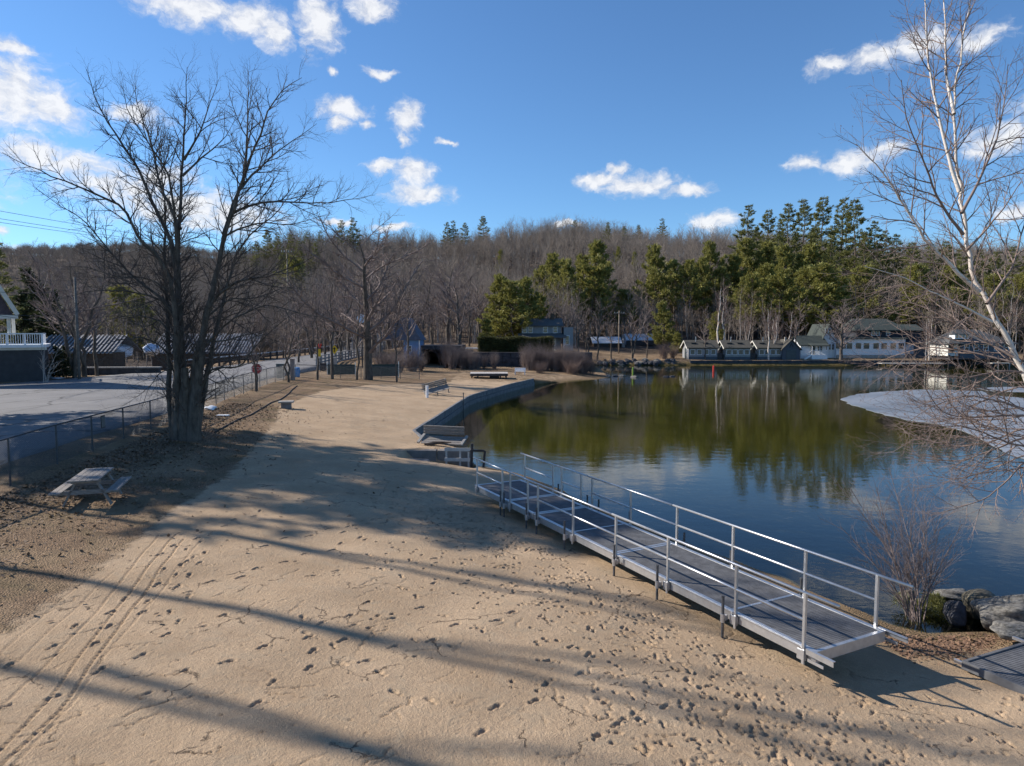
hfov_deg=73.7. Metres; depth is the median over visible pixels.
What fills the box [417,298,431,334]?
bare tree
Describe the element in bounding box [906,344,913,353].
door
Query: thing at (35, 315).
overhead wire
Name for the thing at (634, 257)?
pine tree
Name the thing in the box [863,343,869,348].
window
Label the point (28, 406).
road
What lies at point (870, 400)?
ice sheet
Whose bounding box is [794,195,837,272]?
white pine
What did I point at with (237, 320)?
woodland tree
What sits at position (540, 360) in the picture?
bare bush
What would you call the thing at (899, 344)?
window
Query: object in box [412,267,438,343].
bare tree
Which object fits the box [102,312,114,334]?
woodland tree
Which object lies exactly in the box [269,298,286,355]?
woodland tree
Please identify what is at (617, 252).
pine tree
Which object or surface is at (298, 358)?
bare tree
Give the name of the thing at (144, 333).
woodland tree
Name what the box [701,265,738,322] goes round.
pine tree
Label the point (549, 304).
woodland tree
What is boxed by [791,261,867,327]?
pine tree
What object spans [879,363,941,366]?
timber dock
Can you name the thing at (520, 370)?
white bench
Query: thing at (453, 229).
ridge pine
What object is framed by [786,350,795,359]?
door
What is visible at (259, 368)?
stop sign
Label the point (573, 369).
bare bush
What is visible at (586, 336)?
bare tree
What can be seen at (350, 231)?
ridge pine
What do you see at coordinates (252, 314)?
woodland tree
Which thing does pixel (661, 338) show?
pine tree
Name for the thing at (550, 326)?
grey house
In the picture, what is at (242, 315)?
woodland tree
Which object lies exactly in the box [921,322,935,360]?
white birch
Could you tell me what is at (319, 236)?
ridge pine
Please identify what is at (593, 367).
bare bush
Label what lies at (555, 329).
window
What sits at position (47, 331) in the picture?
spruce tree
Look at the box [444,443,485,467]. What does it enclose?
timber railing
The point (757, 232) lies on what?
white pine
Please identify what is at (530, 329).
window
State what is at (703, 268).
pine tree
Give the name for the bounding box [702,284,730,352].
white birch
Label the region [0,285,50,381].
porch house
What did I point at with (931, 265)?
white pine
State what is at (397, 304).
bare tree
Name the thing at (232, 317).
woodland tree
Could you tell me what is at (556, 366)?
bare bush
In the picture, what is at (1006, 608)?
boulder
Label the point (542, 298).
pine tree
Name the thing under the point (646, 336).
bare tree
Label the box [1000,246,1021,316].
white pine
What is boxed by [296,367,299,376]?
blue drum
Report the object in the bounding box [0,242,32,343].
white pine
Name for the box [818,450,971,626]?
waterside shrub
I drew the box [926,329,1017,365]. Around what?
boat house
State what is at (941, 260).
white pine
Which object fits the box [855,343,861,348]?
window
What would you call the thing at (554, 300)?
woodland tree
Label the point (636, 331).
bare tree
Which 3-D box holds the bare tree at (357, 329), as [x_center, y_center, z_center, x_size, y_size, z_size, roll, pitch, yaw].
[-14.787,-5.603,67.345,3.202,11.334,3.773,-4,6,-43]
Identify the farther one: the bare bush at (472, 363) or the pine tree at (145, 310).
the pine tree at (145, 310)
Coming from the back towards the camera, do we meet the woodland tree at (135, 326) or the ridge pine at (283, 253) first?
the ridge pine at (283, 253)
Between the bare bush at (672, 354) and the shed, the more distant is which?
the shed
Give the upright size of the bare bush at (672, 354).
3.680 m
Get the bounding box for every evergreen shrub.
[47,346,73,377]
[55,346,77,376]
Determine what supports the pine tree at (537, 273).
on the ground
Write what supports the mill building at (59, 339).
on the ground
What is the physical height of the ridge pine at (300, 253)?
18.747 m
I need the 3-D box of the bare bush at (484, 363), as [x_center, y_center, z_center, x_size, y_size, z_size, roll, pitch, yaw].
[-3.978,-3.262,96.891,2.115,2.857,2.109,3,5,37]
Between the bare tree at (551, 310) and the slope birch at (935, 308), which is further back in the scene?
the slope birch at (935, 308)
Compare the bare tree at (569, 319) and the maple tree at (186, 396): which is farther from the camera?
the bare tree at (569, 319)
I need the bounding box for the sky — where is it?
[0,0,1023,261]
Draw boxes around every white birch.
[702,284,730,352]
[712,289,732,339]
[762,307,780,359]
[770,312,785,343]
[781,307,796,338]
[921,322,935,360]
[924,314,937,359]
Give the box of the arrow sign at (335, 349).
[333,345,337,356]
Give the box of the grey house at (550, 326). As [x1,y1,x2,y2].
[518,313,572,350]
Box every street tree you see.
[2,238,119,377]
[19,233,148,376]
[51,254,119,375]
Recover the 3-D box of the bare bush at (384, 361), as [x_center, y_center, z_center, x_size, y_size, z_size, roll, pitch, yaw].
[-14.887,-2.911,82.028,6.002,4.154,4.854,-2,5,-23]
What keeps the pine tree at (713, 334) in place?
on the ground
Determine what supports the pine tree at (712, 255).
on the ground
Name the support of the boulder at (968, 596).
on the ground
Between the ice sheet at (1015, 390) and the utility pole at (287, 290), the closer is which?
the ice sheet at (1015, 390)
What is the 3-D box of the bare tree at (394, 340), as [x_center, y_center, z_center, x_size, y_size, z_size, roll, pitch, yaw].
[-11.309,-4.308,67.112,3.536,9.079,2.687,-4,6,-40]
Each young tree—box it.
[237,312,271,389]
[269,303,316,381]
[301,294,334,379]
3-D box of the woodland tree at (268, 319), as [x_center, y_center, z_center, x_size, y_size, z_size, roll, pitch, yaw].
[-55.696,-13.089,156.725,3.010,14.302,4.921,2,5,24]
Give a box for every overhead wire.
[0,222,284,255]
[2,211,288,252]
[2,311,76,315]
[4,219,282,254]
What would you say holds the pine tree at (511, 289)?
on the ground
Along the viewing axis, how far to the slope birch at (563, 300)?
153.62 m
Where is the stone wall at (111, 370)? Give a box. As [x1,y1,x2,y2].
[61,367,161,374]
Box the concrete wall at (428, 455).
[407,449,470,467]
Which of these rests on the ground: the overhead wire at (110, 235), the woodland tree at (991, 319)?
the woodland tree at (991, 319)
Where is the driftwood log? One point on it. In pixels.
(433, 443)
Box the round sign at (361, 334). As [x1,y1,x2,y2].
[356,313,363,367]
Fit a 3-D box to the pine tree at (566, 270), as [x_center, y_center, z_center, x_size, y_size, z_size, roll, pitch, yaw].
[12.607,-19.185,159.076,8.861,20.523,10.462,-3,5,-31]
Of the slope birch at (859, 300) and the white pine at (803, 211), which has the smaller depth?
the slope birch at (859, 300)
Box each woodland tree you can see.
[60,284,86,335]
[61,276,84,335]
[66,276,94,329]
[85,283,111,335]
[94,284,120,334]
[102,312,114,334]
[115,304,133,335]
[116,286,135,361]
[121,294,144,360]
[124,304,147,360]
[131,302,153,365]
[141,314,156,365]
[150,308,164,340]
[221,299,237,333]
[224,296,245,333]
[226,295,247,333]
[232,286,253,333]
[240,287,265,332]
[258,295,273,354]
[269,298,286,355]
[270,316,278,354]
[278,286,299,352]
[544,285,557,317]
[545,284,563,317]
[559,287,576,326]
[622,282,635,333]
[636,283,648,326]
[643,301,653,332]
[672,301,687,332]
[677,298,684,326]
[683,303,690,339]
[727,306,735,339]
[868,283,885,315]
[971,306,988,330]
[974,300,990,330]
[981,295,1002,334]
[1006,301,1018,335]
[1007,289,1021,337]
[1013,315,1022,351]
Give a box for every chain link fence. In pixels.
[0,364,289,485]
[295,364,419,378]
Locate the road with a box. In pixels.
[0,332,385,464]
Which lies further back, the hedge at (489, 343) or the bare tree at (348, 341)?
the bare tree at (348, 341)
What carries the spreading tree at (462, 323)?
on the ground
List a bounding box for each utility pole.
[74,277,80,378]
[281,249,291,349]
[614,311,619,353]
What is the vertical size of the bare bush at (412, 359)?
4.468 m
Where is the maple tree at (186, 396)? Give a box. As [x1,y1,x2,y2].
[0,39,386,441]
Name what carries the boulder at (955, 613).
on the ground
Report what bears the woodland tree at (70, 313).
on the ground
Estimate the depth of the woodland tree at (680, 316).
163.79 m
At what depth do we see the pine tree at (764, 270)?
168.16 m
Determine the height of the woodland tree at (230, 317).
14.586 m
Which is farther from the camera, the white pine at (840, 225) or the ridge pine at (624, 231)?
the ridge pine at (624, 231)
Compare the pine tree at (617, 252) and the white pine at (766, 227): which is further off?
the pine tree at (617, 252)
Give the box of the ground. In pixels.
[0,250,1023,765]
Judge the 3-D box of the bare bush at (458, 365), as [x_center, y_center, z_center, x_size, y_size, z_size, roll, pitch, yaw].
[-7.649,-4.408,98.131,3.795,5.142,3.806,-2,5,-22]
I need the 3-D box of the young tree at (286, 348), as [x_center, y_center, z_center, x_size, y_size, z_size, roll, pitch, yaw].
[-19.470,-3.588,60.576,3.186,7.506,5.925,-3,5,-32]
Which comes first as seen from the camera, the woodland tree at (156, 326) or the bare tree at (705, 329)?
the woodland tree at (156, 326)
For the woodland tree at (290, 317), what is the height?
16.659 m
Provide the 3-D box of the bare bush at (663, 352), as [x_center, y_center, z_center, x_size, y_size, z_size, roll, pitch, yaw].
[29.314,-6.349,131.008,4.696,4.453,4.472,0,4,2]
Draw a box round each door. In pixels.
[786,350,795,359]
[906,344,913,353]
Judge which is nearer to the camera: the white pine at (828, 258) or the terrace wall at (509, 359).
the terrace wall at (509, 359)
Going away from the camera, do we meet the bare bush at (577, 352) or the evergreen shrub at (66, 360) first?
the evergreen shrub at (66, 360)
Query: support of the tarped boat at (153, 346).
on the ground
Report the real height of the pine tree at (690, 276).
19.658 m
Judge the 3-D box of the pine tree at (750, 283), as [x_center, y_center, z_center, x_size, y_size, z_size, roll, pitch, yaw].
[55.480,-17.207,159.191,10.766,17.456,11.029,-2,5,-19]
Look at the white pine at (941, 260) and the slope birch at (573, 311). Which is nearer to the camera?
the slope birch at (573, 311)
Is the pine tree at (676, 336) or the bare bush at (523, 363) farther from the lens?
the pine tree at (676, 336)
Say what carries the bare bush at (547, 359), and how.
on the ground
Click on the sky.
(635, 113)
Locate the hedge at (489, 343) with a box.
[477,335,553,351]
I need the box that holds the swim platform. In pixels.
[470,372,507,378]
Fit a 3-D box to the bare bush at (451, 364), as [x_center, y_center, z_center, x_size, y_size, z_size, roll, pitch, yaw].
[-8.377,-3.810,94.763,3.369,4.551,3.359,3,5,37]
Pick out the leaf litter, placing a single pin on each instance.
(146, 444)
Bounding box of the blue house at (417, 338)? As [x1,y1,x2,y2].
[385,318,425,363]
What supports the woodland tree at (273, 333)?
on the ground
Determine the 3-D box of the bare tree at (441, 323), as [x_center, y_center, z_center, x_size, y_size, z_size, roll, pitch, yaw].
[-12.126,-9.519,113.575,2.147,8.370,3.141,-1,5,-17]
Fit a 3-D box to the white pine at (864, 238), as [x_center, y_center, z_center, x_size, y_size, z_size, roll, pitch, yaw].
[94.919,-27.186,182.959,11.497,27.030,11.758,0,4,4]
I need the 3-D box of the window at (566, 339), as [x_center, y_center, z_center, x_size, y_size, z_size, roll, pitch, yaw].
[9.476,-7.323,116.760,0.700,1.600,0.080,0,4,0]
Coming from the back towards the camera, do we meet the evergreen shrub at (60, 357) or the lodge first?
the lodge
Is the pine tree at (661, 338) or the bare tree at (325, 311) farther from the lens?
the pine tree at (661, 338)
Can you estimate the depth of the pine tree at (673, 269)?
182.33 m
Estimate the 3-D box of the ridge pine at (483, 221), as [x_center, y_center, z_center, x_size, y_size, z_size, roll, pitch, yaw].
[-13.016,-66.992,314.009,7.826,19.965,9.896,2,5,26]
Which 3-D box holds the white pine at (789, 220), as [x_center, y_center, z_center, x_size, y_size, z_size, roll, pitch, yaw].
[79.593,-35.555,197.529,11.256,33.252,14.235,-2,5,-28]
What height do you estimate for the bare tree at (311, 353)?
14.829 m
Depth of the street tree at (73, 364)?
64.34 m
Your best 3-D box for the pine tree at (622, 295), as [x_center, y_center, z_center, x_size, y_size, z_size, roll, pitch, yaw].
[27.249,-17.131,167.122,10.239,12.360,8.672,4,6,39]
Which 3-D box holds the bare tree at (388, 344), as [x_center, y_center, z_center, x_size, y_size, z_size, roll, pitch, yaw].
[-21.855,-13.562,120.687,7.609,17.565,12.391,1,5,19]
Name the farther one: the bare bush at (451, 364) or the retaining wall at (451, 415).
the bare bush at (451, 364)
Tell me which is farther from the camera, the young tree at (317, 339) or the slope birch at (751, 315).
the slope birch at (751, 315)
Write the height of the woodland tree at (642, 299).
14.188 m
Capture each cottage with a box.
[680,337,719,359]
[717,340,752,359]
[750,340,782,359]
[792,336,829,358]
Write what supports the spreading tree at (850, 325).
on the ground
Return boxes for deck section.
[954,636,1023,693]
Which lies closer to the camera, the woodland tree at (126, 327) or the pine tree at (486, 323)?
the pine tree at (486, 323)
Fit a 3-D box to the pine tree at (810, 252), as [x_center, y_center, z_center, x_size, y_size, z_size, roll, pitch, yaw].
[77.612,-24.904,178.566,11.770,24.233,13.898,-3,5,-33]
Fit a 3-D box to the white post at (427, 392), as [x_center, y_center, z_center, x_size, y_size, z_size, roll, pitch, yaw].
[-6.699,0.785,53.900,0.228,1.150,0.240,0,4,0]
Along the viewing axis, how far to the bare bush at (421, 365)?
91.83 m
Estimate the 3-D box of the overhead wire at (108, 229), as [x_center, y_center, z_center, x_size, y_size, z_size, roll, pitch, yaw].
[-38.193,-17.924,85.896,0.029,7.291,90.416,0,4,-5]
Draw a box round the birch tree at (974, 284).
[819,0,1023,544]
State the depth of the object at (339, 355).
102.40 m
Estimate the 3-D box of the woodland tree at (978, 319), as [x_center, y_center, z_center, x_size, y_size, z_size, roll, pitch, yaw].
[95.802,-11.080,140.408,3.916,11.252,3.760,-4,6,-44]
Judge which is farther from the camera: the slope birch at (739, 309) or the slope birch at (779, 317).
the slope birch at (739, 309)
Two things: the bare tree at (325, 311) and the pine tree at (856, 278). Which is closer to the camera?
the bare tree at (325, 311)
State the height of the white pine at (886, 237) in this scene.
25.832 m
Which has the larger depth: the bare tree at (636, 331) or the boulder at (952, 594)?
the bare tree at (636, 331)
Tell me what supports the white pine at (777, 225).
on the ground
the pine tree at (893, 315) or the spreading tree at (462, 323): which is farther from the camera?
the pine tree at (893, 315)
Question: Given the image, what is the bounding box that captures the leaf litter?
[0,403,441,623]
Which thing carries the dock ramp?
on the ground
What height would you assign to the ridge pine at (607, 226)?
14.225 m
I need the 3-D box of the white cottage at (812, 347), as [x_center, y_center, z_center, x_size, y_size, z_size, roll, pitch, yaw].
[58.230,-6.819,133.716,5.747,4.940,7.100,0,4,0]
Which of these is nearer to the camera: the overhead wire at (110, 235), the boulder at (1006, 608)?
the boulder at (1006, 608)
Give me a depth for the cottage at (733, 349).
129.97 m
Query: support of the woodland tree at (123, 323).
on the ground
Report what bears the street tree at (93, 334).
on the ground
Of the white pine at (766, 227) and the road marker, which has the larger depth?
the white pine at (766, 227)
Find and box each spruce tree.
[0,289,51,347]
[2,266,65,343]
[32,288,74,351]
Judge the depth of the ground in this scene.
13.98 m
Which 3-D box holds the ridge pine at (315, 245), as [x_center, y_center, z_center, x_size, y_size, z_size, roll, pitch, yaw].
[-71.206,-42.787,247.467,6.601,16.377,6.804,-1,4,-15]
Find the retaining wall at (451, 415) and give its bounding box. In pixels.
[412,378,534,437]
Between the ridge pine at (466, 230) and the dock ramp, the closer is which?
the dock ramp
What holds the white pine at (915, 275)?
on the ground
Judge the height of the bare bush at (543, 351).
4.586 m
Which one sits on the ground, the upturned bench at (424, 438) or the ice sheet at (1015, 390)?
the upturned bench at (424, 438)
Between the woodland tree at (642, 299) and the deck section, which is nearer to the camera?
the deck section
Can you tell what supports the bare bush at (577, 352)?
on the ground
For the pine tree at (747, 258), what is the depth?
186.44 m
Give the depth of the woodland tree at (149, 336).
115.67 m
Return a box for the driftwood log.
[424,441,450,445]
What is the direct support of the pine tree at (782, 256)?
on the ground
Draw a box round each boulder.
[894,590,917,600]
[931,588,965,601]
[943,600,966,627]
[962,589,994,620]
[970,594,1023,630]
[989,620,1023,640]
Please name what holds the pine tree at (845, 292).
on the ground
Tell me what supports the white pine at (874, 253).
on the ground
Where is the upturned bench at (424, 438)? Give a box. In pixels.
[417,425,467,445]
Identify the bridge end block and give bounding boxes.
[320,363,325,370]
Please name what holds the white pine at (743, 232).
on the ground
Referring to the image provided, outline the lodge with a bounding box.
[807,319,927,357]
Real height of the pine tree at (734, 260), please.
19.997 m
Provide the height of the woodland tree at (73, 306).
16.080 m
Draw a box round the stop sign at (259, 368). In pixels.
[251,364,261,389]
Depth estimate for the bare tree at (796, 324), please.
129.27 m
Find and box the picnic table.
[48,467,131,506]
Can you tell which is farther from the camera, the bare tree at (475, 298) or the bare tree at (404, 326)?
the bare tree at (475, 298)
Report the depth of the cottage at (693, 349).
129.97 m
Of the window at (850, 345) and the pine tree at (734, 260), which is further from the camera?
the pine tree at (734, 260)
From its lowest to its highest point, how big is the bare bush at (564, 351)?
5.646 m
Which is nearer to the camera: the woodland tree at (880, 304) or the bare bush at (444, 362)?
the bare bush at (444, 362)
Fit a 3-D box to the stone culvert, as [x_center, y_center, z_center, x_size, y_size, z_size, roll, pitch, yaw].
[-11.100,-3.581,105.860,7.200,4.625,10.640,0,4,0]
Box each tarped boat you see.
[109,344,133,357]
[143,343,160,355]
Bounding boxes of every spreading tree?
[263,207,442,379]
[430,265,475,343]
[823,300,877,359]
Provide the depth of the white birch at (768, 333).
128.70 m
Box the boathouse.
[780,337,801,359]
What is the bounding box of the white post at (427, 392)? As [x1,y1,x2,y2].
[426,386,428,397]
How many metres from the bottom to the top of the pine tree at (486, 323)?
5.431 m
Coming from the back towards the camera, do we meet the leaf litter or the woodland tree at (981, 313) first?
the woodland tree at (981, 313)
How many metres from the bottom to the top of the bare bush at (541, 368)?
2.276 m
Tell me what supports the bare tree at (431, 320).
on the ground
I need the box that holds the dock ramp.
[473,453,913,669]
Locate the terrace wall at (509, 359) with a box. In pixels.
[462,352,591,370]
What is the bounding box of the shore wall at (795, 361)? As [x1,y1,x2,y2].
[689,360,1008,365]
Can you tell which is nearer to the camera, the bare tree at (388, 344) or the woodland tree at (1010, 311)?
the bare tree at (388, 344)
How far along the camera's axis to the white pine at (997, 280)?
149.88 m
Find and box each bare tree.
[283,271,332,357]
[285,284,309,361]
[305,262,373,359]
[308,262,355,378]
[310,268,337,354]
[327,257,359,354]
[332,238,415,351]
[342,276,377,379]
[366,259,408,348]
[368,282,392,357]
[379,298,407,381]
[382,276,404,343]
[392,274,424,356]
[395,263,441,325]
[405,288,424,323]
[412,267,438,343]
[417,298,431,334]
[418,293,442,343]
[422,250,493,343]
[433,303,445,341]
[454,258,510,335]
[458,267,485,346]
[544,298,556,317]
[548,286,590,326]
[567,296,585,351]
[571,304,596,351]
[586,296,610,360]
[604,309,615,358]
[617,295,654,358]
[641,312,653,357]
[696,306,711,359]
[783,296,813,343]
[813,300,860,339]
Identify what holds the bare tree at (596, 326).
on the ground
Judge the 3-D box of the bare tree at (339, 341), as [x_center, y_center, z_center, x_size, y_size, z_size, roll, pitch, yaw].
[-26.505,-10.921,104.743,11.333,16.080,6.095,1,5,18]
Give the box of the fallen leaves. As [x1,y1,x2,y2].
[883,629,1014,664]
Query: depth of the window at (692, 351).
129.89 m
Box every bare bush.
[363,346,408,364]
[381,351,411,372]
[397,342,436,371]
[416,357,428,370]
[427,335,455,367]
[443,343,460,369]
[446,339,466,367]
[454,346,471,368]
[462,346,476,367]
[466,349,479,369]
[473,350,480,368]
[478,352,489,367]
[487,350,499,368]
[514,343,527,367]
[519,345,536,370]
[522,334,545,369]
[531,347,546,370]
[532,359,547,372]
[535,342,550,368]
[541,349,558,370]
[547,346,565,371]
[548,338,572,371]
[557,347,571,371]
[560,342,578,371]
[560,358,581,374]
[567,353,602,374]
[569,344,585,371]
[569,349,579,368]
[575,350,590,372]
[579,355,603,374]
[654,341,674,358]
[667,343,680,358]
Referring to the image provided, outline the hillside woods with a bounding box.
[0,213,1023,357]
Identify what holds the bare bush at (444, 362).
on the ground
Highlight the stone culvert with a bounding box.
[421,344,465,353]
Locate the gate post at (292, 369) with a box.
[290,359,294,379]
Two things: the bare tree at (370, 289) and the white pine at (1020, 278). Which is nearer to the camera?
the bare tree at (370, 289)
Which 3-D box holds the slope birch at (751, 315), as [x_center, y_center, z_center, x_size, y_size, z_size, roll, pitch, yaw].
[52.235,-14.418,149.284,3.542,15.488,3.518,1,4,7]
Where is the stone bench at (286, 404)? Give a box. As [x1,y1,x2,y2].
[278,400,293,408]
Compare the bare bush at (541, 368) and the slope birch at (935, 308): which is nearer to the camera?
the bare bush at (541, 368)
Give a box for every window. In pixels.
[528,327,532,332]
[543,327,547,332]
[553,327,557,332]
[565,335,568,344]
[690,349,694,354]
[697,349,701,354]
[711,349,715,354]
[846,343,852,348]
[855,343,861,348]
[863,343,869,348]
[873,343,878,348]
[898,343,903,348]
[983,344,988,350]
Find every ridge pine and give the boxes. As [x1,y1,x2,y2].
[249,241,265,284]
[259,230,278,271]
[271,232,285,262]
[272,251,289,281]
[283,234,297,256]
[292,241,306,282]
[302,232,312,265]
[307,242,319,277]
[315,231,325,246]
[329,220,347,249]
[347,217,361,252]
[438,222,454,246]
[446,221,461,250]
[460,222,471,245]
[477,216,489,238]
[602,222,611,254]
[620,226,627,246]
[657,218,668,239]
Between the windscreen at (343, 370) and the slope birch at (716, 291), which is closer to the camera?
the windscreen at (343, 370)
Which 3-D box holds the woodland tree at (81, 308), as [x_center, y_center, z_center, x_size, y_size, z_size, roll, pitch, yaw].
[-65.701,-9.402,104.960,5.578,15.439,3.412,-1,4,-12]
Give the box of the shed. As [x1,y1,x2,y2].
[589,337,624,347]
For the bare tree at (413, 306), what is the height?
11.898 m
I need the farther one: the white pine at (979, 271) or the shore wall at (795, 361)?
the white pine at (979, 271)
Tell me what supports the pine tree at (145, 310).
on the ground
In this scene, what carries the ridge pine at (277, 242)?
on the ground
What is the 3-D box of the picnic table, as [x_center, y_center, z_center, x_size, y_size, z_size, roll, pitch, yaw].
[-12.108,3.015,19.694,1.683,0.800,1.900,-1,5,-18]
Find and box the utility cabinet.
[276,364,284,377]
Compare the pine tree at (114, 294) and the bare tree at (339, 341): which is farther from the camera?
the pine tree at (114, 294)
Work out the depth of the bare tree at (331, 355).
65.94 m
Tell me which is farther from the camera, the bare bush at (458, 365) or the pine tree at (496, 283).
the pine tree at (496, 283)
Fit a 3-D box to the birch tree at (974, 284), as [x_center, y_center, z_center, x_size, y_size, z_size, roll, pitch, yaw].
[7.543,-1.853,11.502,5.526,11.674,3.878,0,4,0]
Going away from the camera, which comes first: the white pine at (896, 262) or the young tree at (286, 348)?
the young tree at (286, 348)
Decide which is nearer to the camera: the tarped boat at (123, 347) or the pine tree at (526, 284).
the tarped boat at (123, 347)
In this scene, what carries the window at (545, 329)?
in the grey house at (550, 326)
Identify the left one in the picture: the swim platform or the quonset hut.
the swim platform
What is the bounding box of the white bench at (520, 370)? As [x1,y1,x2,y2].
[514,368,525,374]
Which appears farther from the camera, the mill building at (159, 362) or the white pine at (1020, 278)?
the white pine at (1020, 278)
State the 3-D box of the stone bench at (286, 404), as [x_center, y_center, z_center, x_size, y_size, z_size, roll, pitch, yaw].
[-13.724,1.327,41.513,0.880,0.470,0.620,-1,4,-12]
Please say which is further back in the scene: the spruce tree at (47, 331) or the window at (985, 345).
the window at (985, 345)
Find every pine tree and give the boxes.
[99,284,145,336]
[115,293,159,359]
[272,254,309,304]
[475,273,517,336]
[476,318,494,340]
[481,279,538,335]
[495,249,506,272]
[514,275,544,335]
[531,264,559,302]
[532,293,549,317]
[538,251,572,305]
[545,257,587,317]
[572,252,606,328]
[575,238,616,336]
[595,260,621,328]
[604,288,645,333]
[611,246,621,271]
[629,251,637,284]
[631,243,683,326]
[647,299,678,346]
[657,259,683,314]
[669,258,712,333]
[669,332,682,352]
[687,255,720,329]
[700,240,731,323]
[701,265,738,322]
[706,310,727,339]
[712,252,747,306]
[724,272,772,341]
[729,237,757,296]
[741,262,785,328]
[744,239,777,294]
[757,267,812,338]
[765,243,797,328]
[785,265,826,333]
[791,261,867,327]
[793,242,823,330]
[814,273,862,333]
[843,264,886,315]
[871,308,909,323]
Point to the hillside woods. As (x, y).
(547, 240)
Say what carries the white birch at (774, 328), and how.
on the ground
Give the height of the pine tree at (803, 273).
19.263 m
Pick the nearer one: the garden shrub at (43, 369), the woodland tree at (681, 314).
the garden shrub at (43, 369)
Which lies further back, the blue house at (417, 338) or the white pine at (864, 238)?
the white pine at (864, 238)
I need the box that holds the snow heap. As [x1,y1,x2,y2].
[204,405,216,409]
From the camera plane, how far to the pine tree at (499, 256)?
251.90 m
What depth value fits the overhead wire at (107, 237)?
56.30 m
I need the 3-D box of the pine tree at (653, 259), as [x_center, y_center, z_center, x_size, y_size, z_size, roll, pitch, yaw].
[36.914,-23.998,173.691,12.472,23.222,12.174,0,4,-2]
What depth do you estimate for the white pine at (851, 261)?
187.10 m
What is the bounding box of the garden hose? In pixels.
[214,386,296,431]
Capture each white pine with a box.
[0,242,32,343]
[726,204,761,287]
[747,227,762,267]
[752,209,780,262]
[771,202,802,277]
[774,222,786,259]
[786,199,822,274]
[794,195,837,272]
[805,216,826,262]
[813,197,864,283]
[819,235,846,290]
[834,199,882,289]
[847,230,889,289]
[859,221,891,294]
[873,230,901,292]
[875,234,908,302]
[884,262,944,331]
[892,242,931,311]
[919,244,941,309]
[926,263,983,328]
[932,241,956,291]
[940,246,973,305]
[964,273,1023,333]
[967,250,993,296]
[979,251,1013,303]
[999,272,1023,341]
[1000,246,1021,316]
[1013,256,1023,312]
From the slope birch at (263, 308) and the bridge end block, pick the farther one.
the slope birch at (263, 308)
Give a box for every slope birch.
[253,286,270,328]
[554,280,573,332]
[566,284,581,347]
[588,283,596,337]
[676,283,693,336]
[711,274,729,311]
[731,282,746,339]
[741,303,750,339]
[744,288,756,339]
[754,296,773,335]
[772,299,783,339]
[852,282,868,318]
[926,283,943,338]
[984,296,1002,332]
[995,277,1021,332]
[1007,290,1023,348]
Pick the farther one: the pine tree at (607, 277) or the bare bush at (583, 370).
the pine tree at (607, 277)
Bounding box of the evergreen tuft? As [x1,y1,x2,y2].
[890,590,948,624]
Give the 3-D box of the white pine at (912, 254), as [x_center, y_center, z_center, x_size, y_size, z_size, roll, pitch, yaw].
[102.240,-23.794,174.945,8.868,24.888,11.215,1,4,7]
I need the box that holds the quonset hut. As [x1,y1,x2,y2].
[621,334,655,344]
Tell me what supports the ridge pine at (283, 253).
on the ground
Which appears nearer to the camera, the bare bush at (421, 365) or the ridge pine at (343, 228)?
the bare bush at (421, 365)
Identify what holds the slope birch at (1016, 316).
on the ground
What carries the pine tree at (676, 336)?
on the ground
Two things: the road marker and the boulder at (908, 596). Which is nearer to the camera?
the boulder at (908, 596)
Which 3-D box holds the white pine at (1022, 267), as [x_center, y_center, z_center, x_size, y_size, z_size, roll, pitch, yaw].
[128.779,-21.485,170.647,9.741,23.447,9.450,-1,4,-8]
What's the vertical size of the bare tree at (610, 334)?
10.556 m
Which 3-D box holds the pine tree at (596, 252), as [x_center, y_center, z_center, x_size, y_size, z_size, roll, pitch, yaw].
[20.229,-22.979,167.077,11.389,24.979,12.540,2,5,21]
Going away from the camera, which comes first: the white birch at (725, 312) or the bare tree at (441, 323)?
the bare tree at (441, 323)
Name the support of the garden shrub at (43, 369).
on the ground
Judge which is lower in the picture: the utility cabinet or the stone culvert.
the utility cabinet
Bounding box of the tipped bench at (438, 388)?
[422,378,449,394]
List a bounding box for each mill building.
[46,335,141,371]
[152,333,272,369]
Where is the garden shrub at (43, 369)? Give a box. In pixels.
[40,343,61,381]
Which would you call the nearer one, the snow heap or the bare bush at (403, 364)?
the snow heap
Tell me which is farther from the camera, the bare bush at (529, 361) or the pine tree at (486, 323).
the pine tree at (486, 323)
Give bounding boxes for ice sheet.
[840,390,1023,458]
[979,387,1023,391]
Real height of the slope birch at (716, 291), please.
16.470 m
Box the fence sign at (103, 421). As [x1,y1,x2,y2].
[100,415,104,427]
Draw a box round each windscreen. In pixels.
[327,362,355,375]
[372,361,398,376]
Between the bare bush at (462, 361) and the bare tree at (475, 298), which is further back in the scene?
the bare tree at (475, 298)
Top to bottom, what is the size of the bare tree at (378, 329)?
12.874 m
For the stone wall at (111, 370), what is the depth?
71.19 m
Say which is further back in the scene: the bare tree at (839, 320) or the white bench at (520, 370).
the bare tree at (839, 320)
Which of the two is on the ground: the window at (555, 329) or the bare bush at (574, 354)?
the bare bush at (574, 354)
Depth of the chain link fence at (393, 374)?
68.60 m
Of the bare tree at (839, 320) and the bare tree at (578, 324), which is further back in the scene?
the bare tree at (839, 320)
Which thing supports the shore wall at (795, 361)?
on the ground
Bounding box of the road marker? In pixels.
[318,344,321,360]

